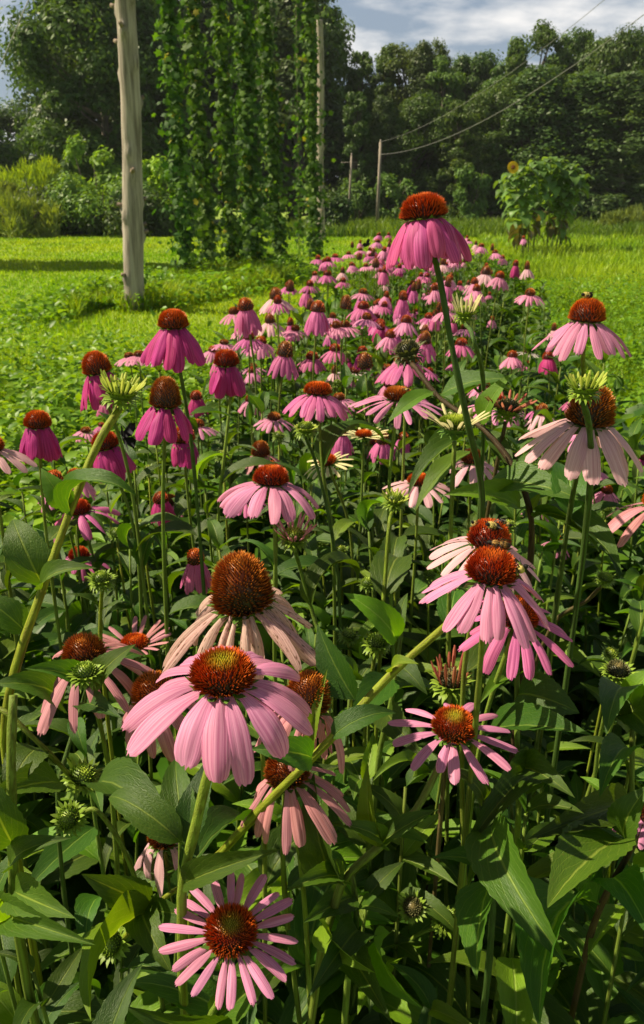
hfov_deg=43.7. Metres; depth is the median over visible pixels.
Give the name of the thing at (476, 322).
coneflower shoot
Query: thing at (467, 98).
oak tree
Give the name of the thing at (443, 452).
coneflower shoot
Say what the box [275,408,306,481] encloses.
coneflower shoot
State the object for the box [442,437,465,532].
coneflower bud
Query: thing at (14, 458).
coneflower
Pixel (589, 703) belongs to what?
coneflower shoot
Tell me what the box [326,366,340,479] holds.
coneflower
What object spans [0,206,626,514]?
ground
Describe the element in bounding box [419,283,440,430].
coneflower
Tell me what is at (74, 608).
coneflower shoot
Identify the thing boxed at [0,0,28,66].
guy wire
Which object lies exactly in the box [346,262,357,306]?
coneflower
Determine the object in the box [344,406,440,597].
coneflower shoot
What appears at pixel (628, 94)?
pine tree
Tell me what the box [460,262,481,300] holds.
coneflower shoot
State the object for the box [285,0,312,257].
hop vine
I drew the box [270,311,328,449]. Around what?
coneflower shoot
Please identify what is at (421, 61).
poplar tree
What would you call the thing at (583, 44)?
oak tree
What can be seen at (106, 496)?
coneflower shoot
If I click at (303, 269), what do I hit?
weeds under hops
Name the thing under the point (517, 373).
coneflower shoot
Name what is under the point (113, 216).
leafy shrub
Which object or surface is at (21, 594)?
coneflower shoot
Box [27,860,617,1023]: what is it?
bed ground leaves
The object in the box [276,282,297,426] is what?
coneflower
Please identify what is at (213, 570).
coneflower bud
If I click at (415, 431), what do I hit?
coneflower shoot
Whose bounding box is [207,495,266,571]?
coneflower
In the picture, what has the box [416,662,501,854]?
coneflower shoot
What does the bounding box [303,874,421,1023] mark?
coneflower shoot
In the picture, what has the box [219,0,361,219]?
pine tree
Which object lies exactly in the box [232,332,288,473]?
coneflower
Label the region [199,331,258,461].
coneflower shoot
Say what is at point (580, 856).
coneflower shoot
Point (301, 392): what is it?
coneflower bud
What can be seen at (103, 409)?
coneflower
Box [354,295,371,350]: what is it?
coneflower
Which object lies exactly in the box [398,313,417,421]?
coneflower
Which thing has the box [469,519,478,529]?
bumblebee
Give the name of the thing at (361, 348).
coneflower
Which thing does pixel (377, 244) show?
coneflower
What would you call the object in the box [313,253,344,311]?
coneflower
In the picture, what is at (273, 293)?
coneflower
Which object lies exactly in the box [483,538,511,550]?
bumblebee
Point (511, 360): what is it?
coneflower
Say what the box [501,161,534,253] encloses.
sunflower
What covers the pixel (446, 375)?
coneflower shoot
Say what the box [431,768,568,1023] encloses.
coneflower shoot
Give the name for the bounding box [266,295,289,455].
coneflower
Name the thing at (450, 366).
coneflower
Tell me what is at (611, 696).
coneflower shoot
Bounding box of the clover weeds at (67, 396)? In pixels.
[0,292,351,637]
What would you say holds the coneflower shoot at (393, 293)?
on the bed soil
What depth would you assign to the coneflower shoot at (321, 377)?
3.12 m
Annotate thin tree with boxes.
[375,41,412,155]
[432,37,453,104]
[504,19,573,80]
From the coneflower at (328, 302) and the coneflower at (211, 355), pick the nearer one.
the coneflower at (211, 355)
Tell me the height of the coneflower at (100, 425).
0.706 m
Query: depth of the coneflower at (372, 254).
3.90 m
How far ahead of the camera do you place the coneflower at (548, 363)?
2.31 m
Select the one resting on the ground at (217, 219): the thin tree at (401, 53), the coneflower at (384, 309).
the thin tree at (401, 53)
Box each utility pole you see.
[341,153,356,220]
[376,139,381,223]
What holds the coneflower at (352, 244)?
on the bed soil
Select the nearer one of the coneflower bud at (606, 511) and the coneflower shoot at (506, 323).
the coneflower bud at (606, 511)
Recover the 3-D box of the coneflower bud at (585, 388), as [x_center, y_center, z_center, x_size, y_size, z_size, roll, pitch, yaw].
[0.244,0.457,0.925,0.034,1.279,0.220,10,23,24]
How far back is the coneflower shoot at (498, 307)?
3.59 m
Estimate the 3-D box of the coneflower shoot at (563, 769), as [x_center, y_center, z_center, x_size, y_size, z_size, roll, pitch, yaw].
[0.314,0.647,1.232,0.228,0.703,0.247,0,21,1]
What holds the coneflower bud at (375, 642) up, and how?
on the bed soil
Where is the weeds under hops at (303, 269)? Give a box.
[0,248,357,337]
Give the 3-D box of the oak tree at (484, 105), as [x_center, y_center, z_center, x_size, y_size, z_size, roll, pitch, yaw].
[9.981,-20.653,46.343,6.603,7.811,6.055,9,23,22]
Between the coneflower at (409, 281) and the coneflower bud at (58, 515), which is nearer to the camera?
the coneflower bud at (58, 515)
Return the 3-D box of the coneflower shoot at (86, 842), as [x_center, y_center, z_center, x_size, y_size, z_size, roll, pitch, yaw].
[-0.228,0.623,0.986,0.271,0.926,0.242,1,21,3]
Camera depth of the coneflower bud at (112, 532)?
1.28 m
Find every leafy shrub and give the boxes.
[15,184,91,235]
[36,170,155,235]
[57,133,121,208]
[83,187,179,237]
[142,153,176,231]
[143,175,222,235]
[303,190,355,226]
[341,178,376,220]
[370,171,417,219]
[452,164,492,220]
[563,190,627,222]
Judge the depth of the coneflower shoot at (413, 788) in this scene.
1.32 m
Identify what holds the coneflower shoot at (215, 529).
on the bed soil
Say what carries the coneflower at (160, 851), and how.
on the bed soil
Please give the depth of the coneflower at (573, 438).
1.56 m
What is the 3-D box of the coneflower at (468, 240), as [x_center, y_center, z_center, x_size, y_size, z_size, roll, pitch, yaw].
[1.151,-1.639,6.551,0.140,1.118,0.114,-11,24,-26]
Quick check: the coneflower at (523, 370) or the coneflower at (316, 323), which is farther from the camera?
the coneflower at (523, 370)
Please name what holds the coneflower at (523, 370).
on the bed soil
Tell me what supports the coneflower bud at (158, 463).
on the bed soil
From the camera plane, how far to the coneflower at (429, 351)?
2.15 m
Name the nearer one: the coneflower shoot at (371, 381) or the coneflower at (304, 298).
the coneflower shoot at (371, 381)
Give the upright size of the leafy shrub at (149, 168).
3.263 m
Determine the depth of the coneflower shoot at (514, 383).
2.02 m
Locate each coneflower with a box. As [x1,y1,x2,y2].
[0,437,67,803]
[19,409,81,794]
[26,470,102,693]
[37,632,160,1023]
[53,546,110,622]
[54,498,157,572]
[67,468,112,712]
[72,426,99,550]
[80,350,166,757]
[91,430,180,772]
[94,422,115,523]
[95,615,178,860]
[96,400,109,528]
[103,669,196,1023]
[109,644,312,1015]
[115,352,156,503]
[118,350,155,493]
[128,872,297,1023]
[134,836,216,973]
[135,308,237,633]
[135,375,207,848]
[143,361,167,473]
[151,491,185,677]
[162,549,316,1023]
[166,494,182,545]
[171,427,237,548]
[180,548,215,645]
[182,418,218,548]
[188,390,216,502]
[203,346,236,417]
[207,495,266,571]
[209,339,234,472]
[209,348,236,482]
[209,349,276,554]
[217,463,318,987]
[220,306,255,477]
[230,332,263,460]
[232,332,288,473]
[232,343,257,442]
[234,297,262,484]
[238,395,263,475]
[240,363,264,422]
[240,758,352,1013]
[241,366,263,435]
[245,440,282,537]
[246,336,275,422]
[254,411,293,460]
[254,669,345,1023]
[258,313,298,441]
[259,287,306,459]
[264,460,285,572]
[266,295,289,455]
[267,341,298,455]
[270,380,383,748]
[272,279,299,458]
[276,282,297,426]
[276,326,291,394]
[281,324,308,462]
[283,317,297,465]
[285,702,518,1023]
[292,299,317,467]
[297,288,313,361]
[297,351,338,494]
[299,280,320,398]
[301,300,331,487]
[305,451,364,656]
[308,271,320,354]
[311,255,329,353]
[312,256,336,421]
[312,408,328,470]
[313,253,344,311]
[317,270,339,424]
[318,258,329,353]
[319,344,358,468]
[323,324,340,423]
[324,312,340,395]
[324,320,349,518]
[324,392,358,490]
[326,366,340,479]
[327,294,353,471]
[330,431,353,508]
[331,320,360,494]
[333,267,353,353]
[335,277,361,374]
[336,346,371,496]
[337,367,365,492]
[342,251,356,291]
[342,310,360,444]
[343,427,387,561]
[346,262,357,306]
[346,301,376,430]
[347,312,380,407]
[347,352,379,546]
[348,356,352,394]
[348,385,442,795]
[350,319,355,359]
[351,241,353,297]
[351,288,374,412]
[353,252,368,342]
[354,247,367,290]
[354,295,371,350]
[355,258,379,371]
[355,318,389,426]
[357,240,363,286]
[357,254,371,288]
[357,594,573,1023]
[358,263,372,332]
[364,253,377,297]
[366,248,374,306]
[367,431,408,593]
[368,264,391,303]
[369,254,385,299]
[369,261,382,307]
[369,301,382,378]
[370,239,382,300]
[370,299,381,356]
[370,363,401,477]
[370,438,379,535]
[371,301,392,363]
[372,312,379,361]
[372,321,386,478]
[373,268,387,317]
[374,232,382,300]
[375,329,409,428]
[375,357,446,755]
[377,246,390,298]
[378,266,391,364]
[378,291,394,357]
[378,380,390,485]
[382,472,449,750]
[385,261,398,322]
[385,297,392,325]
[385,328,401,484]
[386,191,484,901]
[386,241,390,284]
[388,266,396,327]
[389,403,492,943]
[392,263,411,313]
[392,290,408,486]
[392,361,406,534]
[393,315,418,534]
[393,432,417,569]
[394,316,401,325]
[397,518,539,1017]
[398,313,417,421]
[400,268,419,332]
[403,408,411,569]
[404,279,431,478]
[407,280,418,338]
[408,282,419,341]
[410,324,430,445]
[410,399,429,456]
[411,309,416,338]
[411,319,441,434]
[411,331,456,569]
[412,274,419,332]
[415,266,426,292]
[415,272,426,342]
[415,313,441,457]
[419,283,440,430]
[419,367,437,430]
[419,546,549,1022]
[420,257,440,291]
[421,273,433,313]
[421,394,525,677]
[423,270,430,309]
[423,309,439,449]
[424,330,435,408]
[431,306,457,511]
[432,337,474,481]
[433,302,441,428]
[434,272,456,377]
[434,275,455,398]
[436,258,449,345]
[439,254,464,340]
[440,277,452,408]
[443,281,466,373]
[445,362,453,477]
[446,298,455,353]
[448,263,461,297]
[449,448,498,641]
[450,319,458,368]
[453,325,475,448]
[456,265,497,365]
[461,295,480,444]
[462,277,481,369]
[462,280,470,294]
[465,284,485,447]
[466,239,472,277]
[466,240,478,278]
[467,383,489,482]
[473,243,487,286]
[477,271,514,437]
[482,263,487,351]
[484,243,494,334]
[485,250,502,317]
[485,292,494,360]
[486,316,496,367]
[497,255,507,313]
[497,260,520,356]
[499,350,524,420]
[502,386,642,957]
[512,288,544,459]
[513,351,539,454]
[515,260,533,367]
[516,360,528,395]
[519,236,526,283]
[521,403,554,543]
[525,405,544,452]
[529,297,631,822]
[538,351,557,403]
[541,539,569,674]
[545,493,643,877]
[547,322,556,395]
[555,435,575,614]
[559,398,569,464]
[578,472,608,603]
[590,485,619,558]
[612,807,643,903]
[632,454,643,517]
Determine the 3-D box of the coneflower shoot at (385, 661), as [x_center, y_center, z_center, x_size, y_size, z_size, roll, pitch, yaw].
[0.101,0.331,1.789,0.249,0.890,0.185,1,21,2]
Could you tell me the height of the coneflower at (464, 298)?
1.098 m
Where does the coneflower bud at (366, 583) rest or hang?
on the bed soil
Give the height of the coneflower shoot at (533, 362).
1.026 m
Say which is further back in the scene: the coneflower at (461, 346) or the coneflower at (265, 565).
the coneflower at (461, 346)
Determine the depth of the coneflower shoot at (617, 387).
2.38 m
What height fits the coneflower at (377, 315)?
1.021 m
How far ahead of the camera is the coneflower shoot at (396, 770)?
1.14 m
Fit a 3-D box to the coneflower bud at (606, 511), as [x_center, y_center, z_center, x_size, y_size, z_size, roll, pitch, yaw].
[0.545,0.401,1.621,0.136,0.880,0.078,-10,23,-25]
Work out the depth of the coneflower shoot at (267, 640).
1.27 m
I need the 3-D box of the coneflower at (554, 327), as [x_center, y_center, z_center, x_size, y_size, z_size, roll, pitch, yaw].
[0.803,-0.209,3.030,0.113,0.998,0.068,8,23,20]
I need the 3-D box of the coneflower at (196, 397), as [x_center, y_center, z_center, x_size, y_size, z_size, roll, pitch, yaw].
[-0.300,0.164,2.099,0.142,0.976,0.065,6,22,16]
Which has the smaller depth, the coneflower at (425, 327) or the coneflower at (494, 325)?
the coneflower at (425, 327)
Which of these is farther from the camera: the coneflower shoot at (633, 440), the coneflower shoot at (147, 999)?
the coneflower shoot at (633, 440)
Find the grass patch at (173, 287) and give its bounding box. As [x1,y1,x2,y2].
[53,250,298,319]
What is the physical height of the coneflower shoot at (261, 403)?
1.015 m
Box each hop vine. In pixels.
[121,0,222,274]
[159,0,236,268]
[177,0,271,265]
[203,0,286,264]
[234,0,304,259]
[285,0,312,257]
[286,0,343,257]
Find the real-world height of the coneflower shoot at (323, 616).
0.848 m
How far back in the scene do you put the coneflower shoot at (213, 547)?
1.51 m
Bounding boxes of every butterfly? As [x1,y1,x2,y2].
[120,423,135,448]
[362,238,370,246]
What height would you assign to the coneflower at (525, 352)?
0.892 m
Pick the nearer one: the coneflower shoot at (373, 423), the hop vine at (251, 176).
the coneflower shoot at (373, 423)
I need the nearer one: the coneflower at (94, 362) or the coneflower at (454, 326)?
the coneflower at (94, 362)
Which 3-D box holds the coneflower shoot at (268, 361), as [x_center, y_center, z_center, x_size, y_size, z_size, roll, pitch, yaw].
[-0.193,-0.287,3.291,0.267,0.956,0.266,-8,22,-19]
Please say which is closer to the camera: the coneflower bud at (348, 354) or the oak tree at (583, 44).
the coneflower bud at (348, 354)
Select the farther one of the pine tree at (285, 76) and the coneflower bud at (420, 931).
the pine tree at (285, 76)
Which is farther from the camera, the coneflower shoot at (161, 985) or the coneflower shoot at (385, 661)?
the coneflower shoot at (385, 661)
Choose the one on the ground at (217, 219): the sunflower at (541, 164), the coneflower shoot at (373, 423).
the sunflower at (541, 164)
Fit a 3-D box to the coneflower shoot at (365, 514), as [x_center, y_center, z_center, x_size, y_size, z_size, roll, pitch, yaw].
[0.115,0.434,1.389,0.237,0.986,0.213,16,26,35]
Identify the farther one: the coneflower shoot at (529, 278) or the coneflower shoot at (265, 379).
the coneflower shoot at (529, 278)
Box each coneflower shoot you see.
[0,466,61,610]
[0,494,31,636]
[0,501,50,804]
[0,547,63,850]
[0,596,57,805]
[0,647,57,735]
[0,658,34,697]
[0,660,60,961]
[0,695,94,1023]
[0,697,109,972]
[0,711,119,972]
[0,769,80,981]
[0,856,103,1023]
[0,947,81,1023]
[1,793,75,923]
[5,494,118,792]
[5,853,40,996]
[12,981,23,993]
[16,413,107,660]
[17,700,174,999]
[27,982,78,1023]
[30,575,108,793]
[32,436,127,607]
[44,520,150,633]
[47,440,131,600]
[48,587,157,758]
[49,715,117,930]
[61,910,176,1023]
[64,577,125,738]
[67,518,188,763]
[77,489,187,680]
[78,703,213,971]
[89,500,166,612]
[91,405,154,577]
[92,964,142,1023]
[101,443,189,597]
[108,589,190,736]
[119,536,192,678]
[132,363,183,542]
[135,953,302,1023]
[142,635,270,918]
[147,416,224,585]
[151,386,215,516]
[162,951,261,1023]
[166,519,263,761]
[167,451,229,701]
[168,617,215,804]
[171,519,236,594]
[172,444,270,573]
[172,474,211,587]
[175,397,245,506]
[175,541,232,666]
[180,538,280,648]
[183,699,281,949]
[187,623,443,966]
[192,375,221,491]
[195,376,249,496]
[195,431,254,547]
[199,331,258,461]
[201,377,255,478]
[203,729,393,1023]
[211,329,272,472]
[216,522,299,707]
[227,303,266,431]
[232,391,306,489]
[243,354,285,424]
[243,659,391,993]
[244,447,296,468]
[246,374,290,448]
[246,396,304,475]
[247,615,305,841]
[249,606,335,833]
[252,322,288,422]
[253,793,373,1023]
[254,756,294,916]
[257,453,387,739]
[257,654,423,1020]
[262,441,349,589]
[264,464,330,639]
[265,348,328,490]
[267,477,345,604]
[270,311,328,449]
[270,341,307,419]
[271,507,346,684]
[272,602,338,827]
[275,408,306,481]
[278,472,350,600]
[278,572,338,714]
[278,733,489,1023]
[279,308,322,439]
[279,588,362,754]
[281,482,350,621]
[288,470,349,626]
[294,620,423,956]
[295,862,474,1023]
[300,296,326,371]
[300,296,333,425]
[301,497,437,745]
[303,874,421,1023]
[309,378,361,469]
[309,492,421,705]
[313,337,357,479]
[314,345,339,426]
[314,363,365,532]
[315,335,360,456]
[321,268,341,299]
[321,749,460,1023]
[326,501,435,788]
[327,287,367,366]
[330,277,358,314]
[330,469,410,665]
[331,370,413,539]
[331,688,460,940]
[333,280,351,340]
[335,351,406,533]
[336,333,406,528]
[341,376,423,539]
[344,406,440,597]
[344,593,427,870]
[346,261,358,288]
[346,435,437,666]
[347,377,414,514]
[347,390,409,536]
[349,341,383,463]
[351,263,372,332]
[353,283,388,340]
[363,304,384,360]
[363,310,394,379]
[378,582,554,841]
[379,963,493,1023]
[386,279,417,327]
[386,359,491,602]
[386,375,439,465]
[386,684,499,957]
[387,512,520,792]
[388,831,508,976]
[391,380,436,482]
[394,526,466,777]
[395,268,409,290]
[395,430,456,591]
[397,534,508,807]
[400,305,424,343]
[402,370,445,465]
[403,270,422,327]
[405,549,446,740]
[407,480,457,607]
[408,316,442,386]
[411,432,511,662]
[414,621,533,997]
[415,425,459,570]
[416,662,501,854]
[417,269,428,327]
[417,423,529,689]
[419,273,448,349]
[419,324,451,444]
[419,369,499,524]
[421,341,448,401]
[422,501,495,780]
[427,328,450,396]
[427,769,583,1023]
[429,301,443,364]
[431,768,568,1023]
[433,318,485,475]
[434,360,477,470]
[437,292,457,394]
[439,299,489,369]
[441,309,496,404]
[444,391,522,548]
[445,774,568,1023]
[449,391,478,512]
[451,730,589,869]
[453,511,538,807]
[454,288,479,367]
[454,302,491,347]
[455,272,467,301]
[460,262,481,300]
[460,415,529,519]
[462,852,623,1023]
[463,262,481,306]
[465,254,476,279]
[466,253,487,281]
[466,432,573,756]
[469,255,486,296]
[469,309,490,359]
[469,330,493,365]
[472,646,592,1023]
[473,346,523,452]
[473,419,518,503]
[476,274,503,351]
[477,330,493,363]
[478,273,499,328]
[478,292,520,366]
[478,349,498,386]
[482,262,504,314]
[482,519,581,762]
[482,888,612,949]
[483,293,504,351]
[485,289,515,351]
[485,323,560,441]
[487,287,515,352]
[487,301,517,353]
[488,650,574,840]
[491,275,520,338]
[491,315,514,352]
[491,325,536,371]
[492,730,560,852]
[493,828,643,1023]
[494,374,537,470]
[495,506,600,745]
[498,349,537,420]
[499,332,561,464]
[501,260,521,320]
[501,441,570,565]
[504,282,537,341]
[504,282,537,355]
[505,258,519,312]
[506,296,518,344]
[506,409,578,641]
[507,291,542,359]
[511,345,530,424]
[513,304,540,352]
[513,732,643,1007]
[514,271,538,311]
[515,319,551,390]
[515,787,643,1023]
[516,285,551,349]
[516,394,555,446]
[516,437,568,548]
[520,292,572,355]
[520,353,574,462]
[522,467,581,679]
[523,279,558,353]
[525,344,567,457]
[527,671,643,949]
[533,319,561,375]
[538,313,555,354]
[542,456,643,716]
[542,582,615,743]
[543,576,643,755]
[552,362,576,457]
[554,433,643,608]
[558,655,643,780]
[563,573,643,780]
[566,351,633,437]
[570,832,643,954]
[595,418,643,599]
[595,430,643,607]
[595,446,633,548]
[604,536,643,645]
[606,766,643,942]
[607,374,638,406]
[609,631,627,646]
[609,930,643,1018]
[612,511,643,655]
[613,984,643,1021]
[619,641,643,658]
[622,613,643,670]
[627,968,643,991]
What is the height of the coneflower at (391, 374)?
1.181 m
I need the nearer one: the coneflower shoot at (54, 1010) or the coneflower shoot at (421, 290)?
the coneflower shoot at (54, 1010)
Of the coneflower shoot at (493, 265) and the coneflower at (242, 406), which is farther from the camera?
the coneflower shoot at (493, 265)
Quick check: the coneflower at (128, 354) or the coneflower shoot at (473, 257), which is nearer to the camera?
the coneflower at (128, 354)
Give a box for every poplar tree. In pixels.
[276,0,356,214]
[333,91,377,210]
[336,50,380,178]
[358,43,405,180]
[401,39,439,178]
[407,54,467,213]
[423,99,487,220]
[477,62,511,219]
[485,36,532,220]
[534,33,575,219]
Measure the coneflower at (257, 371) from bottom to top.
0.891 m
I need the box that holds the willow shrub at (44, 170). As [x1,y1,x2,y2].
[0,153,79,224]
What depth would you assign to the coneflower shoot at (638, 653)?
1.37 m
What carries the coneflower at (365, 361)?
on the bed soil
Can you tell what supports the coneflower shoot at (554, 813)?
on the bed soil
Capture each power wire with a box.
[381,0,603,141]
[381,14,643,154]
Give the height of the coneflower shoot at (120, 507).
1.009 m
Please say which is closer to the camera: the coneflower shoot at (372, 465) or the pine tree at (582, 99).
the coneflower shoot at (372, 465)
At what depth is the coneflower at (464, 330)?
2.61 m
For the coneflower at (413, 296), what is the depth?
3.26 m
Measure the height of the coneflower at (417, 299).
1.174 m
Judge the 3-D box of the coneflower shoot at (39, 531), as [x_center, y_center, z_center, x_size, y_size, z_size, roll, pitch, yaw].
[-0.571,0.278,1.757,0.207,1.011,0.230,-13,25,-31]
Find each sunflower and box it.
[493,179,526,250]
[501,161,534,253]
[511,163,543,252]
[523,156,551,244]
[536,153,564,247]
[542,156,571,244]
[546,161,582,248]
[551,171,594,245]
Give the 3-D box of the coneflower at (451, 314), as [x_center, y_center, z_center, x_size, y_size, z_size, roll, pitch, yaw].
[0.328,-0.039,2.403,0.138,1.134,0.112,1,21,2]
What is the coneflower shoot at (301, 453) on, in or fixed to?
on the bed soil
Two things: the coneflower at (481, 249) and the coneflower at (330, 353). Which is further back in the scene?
the coneflower at (481, 249)
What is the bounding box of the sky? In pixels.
[0,0,643,201]
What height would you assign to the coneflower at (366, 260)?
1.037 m
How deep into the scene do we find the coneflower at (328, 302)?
3.61 m
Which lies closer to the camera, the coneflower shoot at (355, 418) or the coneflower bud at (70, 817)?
the coneflower bud at (70, 817)
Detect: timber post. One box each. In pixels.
[110,0,148,312]
[316,19,325,240]
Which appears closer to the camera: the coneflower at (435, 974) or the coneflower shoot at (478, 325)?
the coneflower at (435, 974)
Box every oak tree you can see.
[0,0,195,213]
[0,96,38,185]
[0,129,34,205]
[1,44,100,189]
[18,0,233,190]
[112,0,288,209]
[175,0,346,216]
[308,3,368,210]
[383,89,456,204]
[439,76,540,219]
[440,48,504,121]
[453,84,479,104]
[561,26,604,101]
[569,21,643,203]
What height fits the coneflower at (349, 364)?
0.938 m
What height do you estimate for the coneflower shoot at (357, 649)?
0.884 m
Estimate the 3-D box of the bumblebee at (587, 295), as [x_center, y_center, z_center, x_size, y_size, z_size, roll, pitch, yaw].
[0.278,-0.228,0.845,0.016,0.008,0.011,-1,18,-18]
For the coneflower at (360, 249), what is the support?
on the bed soil
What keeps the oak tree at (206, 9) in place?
on the ground at (217, 219)
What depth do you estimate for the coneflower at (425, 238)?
0.64 m
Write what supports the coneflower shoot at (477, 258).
on the bed soil
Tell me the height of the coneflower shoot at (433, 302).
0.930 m
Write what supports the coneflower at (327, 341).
on the bed soil
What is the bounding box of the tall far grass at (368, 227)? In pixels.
[258,214,643,238]
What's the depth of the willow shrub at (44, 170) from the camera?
35.64 m
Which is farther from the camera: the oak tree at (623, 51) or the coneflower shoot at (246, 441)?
the oak tree at (623, 51)
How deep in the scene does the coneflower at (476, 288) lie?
2.67 m
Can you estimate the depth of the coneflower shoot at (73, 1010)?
0.75 m
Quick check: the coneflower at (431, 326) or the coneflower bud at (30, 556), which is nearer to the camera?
the coneflower bud at (30, 556)
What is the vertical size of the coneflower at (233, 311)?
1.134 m
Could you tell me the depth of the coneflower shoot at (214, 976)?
0.85 m
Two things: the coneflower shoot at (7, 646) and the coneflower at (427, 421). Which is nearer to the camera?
the coneflower shoot at (7, 646)
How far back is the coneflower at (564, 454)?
2.30 m
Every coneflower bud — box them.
[0,369,146,986]
[0,644,135,990]
[0,707,184,998]
[47,513,63,633]
[50,796,165,1012]
[79,874,220,1018]
[85,568,155,944]
[105,527,137,705]
[131,519,162,672]
[141,464,162,590]
[155,443,160,491]
[159,637,177,738]
[184,450,231,610]
[208,563,259,757]
[271,431,287,526]
[274,512,359,830]
[292,421,358,711]
[298,389,305,447]
[317,542,328,597]
[332,380,341,518]
[335,629,443,941]
[336,545,348,700]
[337,626,361,848]
[343,351,351,455]
[356,577,404,746]
[369,487,412,783]
[387,339,621,1007]
[394,591,433,804]
[397,889,427,954]
[402,905,454,965]
[420,570,439,846]
[426,389,537,890]
[427,645,475,967]
[440,340,467,445]
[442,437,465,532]
[451,293,485,887]
[492,519,519,712]
[509,657,643,940]
[520,570,615,731]
[522,456,539,544]
[538,370,607,859]
[551,523,564,677]
[568,645,623,804]
[592,507,614,678]
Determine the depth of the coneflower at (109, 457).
1.11 m
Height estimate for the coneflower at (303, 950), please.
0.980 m
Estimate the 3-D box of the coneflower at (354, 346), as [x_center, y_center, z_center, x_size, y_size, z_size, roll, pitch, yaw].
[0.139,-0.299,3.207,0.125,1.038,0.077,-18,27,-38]
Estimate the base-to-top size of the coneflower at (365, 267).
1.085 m
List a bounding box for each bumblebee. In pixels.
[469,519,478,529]
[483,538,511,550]
[485,520,501,532]
[499,518,514,526]
[511,560,531,581]
[579,292,595,298]
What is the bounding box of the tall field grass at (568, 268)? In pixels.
[476,230,643,421]
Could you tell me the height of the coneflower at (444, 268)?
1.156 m
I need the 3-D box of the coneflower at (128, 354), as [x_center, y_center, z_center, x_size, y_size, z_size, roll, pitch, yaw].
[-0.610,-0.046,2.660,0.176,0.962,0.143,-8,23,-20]
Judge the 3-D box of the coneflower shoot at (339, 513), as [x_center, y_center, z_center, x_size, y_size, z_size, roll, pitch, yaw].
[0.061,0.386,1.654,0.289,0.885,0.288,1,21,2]
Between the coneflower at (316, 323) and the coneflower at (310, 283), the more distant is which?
the coneflower at (310, 283)
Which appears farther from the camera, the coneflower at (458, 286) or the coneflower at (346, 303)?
the coneflower at (458, 286)
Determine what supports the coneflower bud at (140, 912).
on the bed soil
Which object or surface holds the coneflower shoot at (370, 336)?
on the bed soil
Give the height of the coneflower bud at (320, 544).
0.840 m
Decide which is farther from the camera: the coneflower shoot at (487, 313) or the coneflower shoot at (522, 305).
the coneflower shoot at (522, 305)
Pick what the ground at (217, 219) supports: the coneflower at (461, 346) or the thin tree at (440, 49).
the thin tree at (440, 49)
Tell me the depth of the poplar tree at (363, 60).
51.24 m
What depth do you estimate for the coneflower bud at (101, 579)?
0.93 m
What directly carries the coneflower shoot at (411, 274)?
on the bed soil
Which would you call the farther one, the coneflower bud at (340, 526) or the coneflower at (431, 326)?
the coneflower at (431, 326)
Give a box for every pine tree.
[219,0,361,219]
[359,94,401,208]
[459,63,590,216]
[518,70,643,212]
[558,69,643,210]
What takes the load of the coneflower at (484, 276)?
on the bed soil
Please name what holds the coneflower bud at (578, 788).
on the bed soil
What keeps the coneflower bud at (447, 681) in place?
on the bed soil
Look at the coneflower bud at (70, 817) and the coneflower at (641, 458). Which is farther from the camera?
the coneflower at (641, 458)
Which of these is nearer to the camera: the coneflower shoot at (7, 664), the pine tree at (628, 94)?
the coneflower shoot at (7, 664)
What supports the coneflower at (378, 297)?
on the bed soil
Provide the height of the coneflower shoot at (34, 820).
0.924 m
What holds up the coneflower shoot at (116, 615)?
on the bed soil
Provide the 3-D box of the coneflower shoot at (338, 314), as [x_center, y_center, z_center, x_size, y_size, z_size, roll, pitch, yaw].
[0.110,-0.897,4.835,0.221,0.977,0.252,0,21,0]
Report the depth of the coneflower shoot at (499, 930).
0.96 m
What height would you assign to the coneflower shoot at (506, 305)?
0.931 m
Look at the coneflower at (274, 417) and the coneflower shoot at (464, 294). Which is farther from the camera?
the coneflower shoot at (464, 294)
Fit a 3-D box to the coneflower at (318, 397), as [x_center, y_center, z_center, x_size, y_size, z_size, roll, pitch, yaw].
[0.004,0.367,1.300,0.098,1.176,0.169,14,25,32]
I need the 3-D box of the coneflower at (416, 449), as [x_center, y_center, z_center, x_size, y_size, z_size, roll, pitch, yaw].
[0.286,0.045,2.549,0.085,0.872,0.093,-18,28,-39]
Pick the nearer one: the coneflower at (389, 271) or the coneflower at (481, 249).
the coneflower at (389, 271)
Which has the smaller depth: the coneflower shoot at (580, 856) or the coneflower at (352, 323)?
the coneflower shoot at (580, 856)
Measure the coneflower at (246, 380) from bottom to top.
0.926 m
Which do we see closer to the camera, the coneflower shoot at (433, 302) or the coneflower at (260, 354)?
the coneflower at (260, 354)
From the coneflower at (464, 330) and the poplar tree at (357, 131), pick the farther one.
the poplar tree at (357, 131)
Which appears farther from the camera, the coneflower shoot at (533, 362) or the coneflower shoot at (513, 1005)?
the coneflower shoot at (533, 362)
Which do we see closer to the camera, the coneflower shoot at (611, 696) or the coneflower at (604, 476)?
the coneflower shoot at (611, 696)
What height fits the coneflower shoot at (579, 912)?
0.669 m
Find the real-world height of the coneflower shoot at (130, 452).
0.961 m
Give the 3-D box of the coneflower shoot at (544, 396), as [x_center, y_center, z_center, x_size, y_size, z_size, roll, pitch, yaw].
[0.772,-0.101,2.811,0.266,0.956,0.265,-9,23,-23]
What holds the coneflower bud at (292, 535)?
on the bed soil
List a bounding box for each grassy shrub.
[0,178,22,218]
[0,190,65,237]
[592,204,643,226]
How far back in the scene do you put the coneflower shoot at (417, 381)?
3.10 m
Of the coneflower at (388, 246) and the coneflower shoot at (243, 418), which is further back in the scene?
the coneflower at (388, 246)

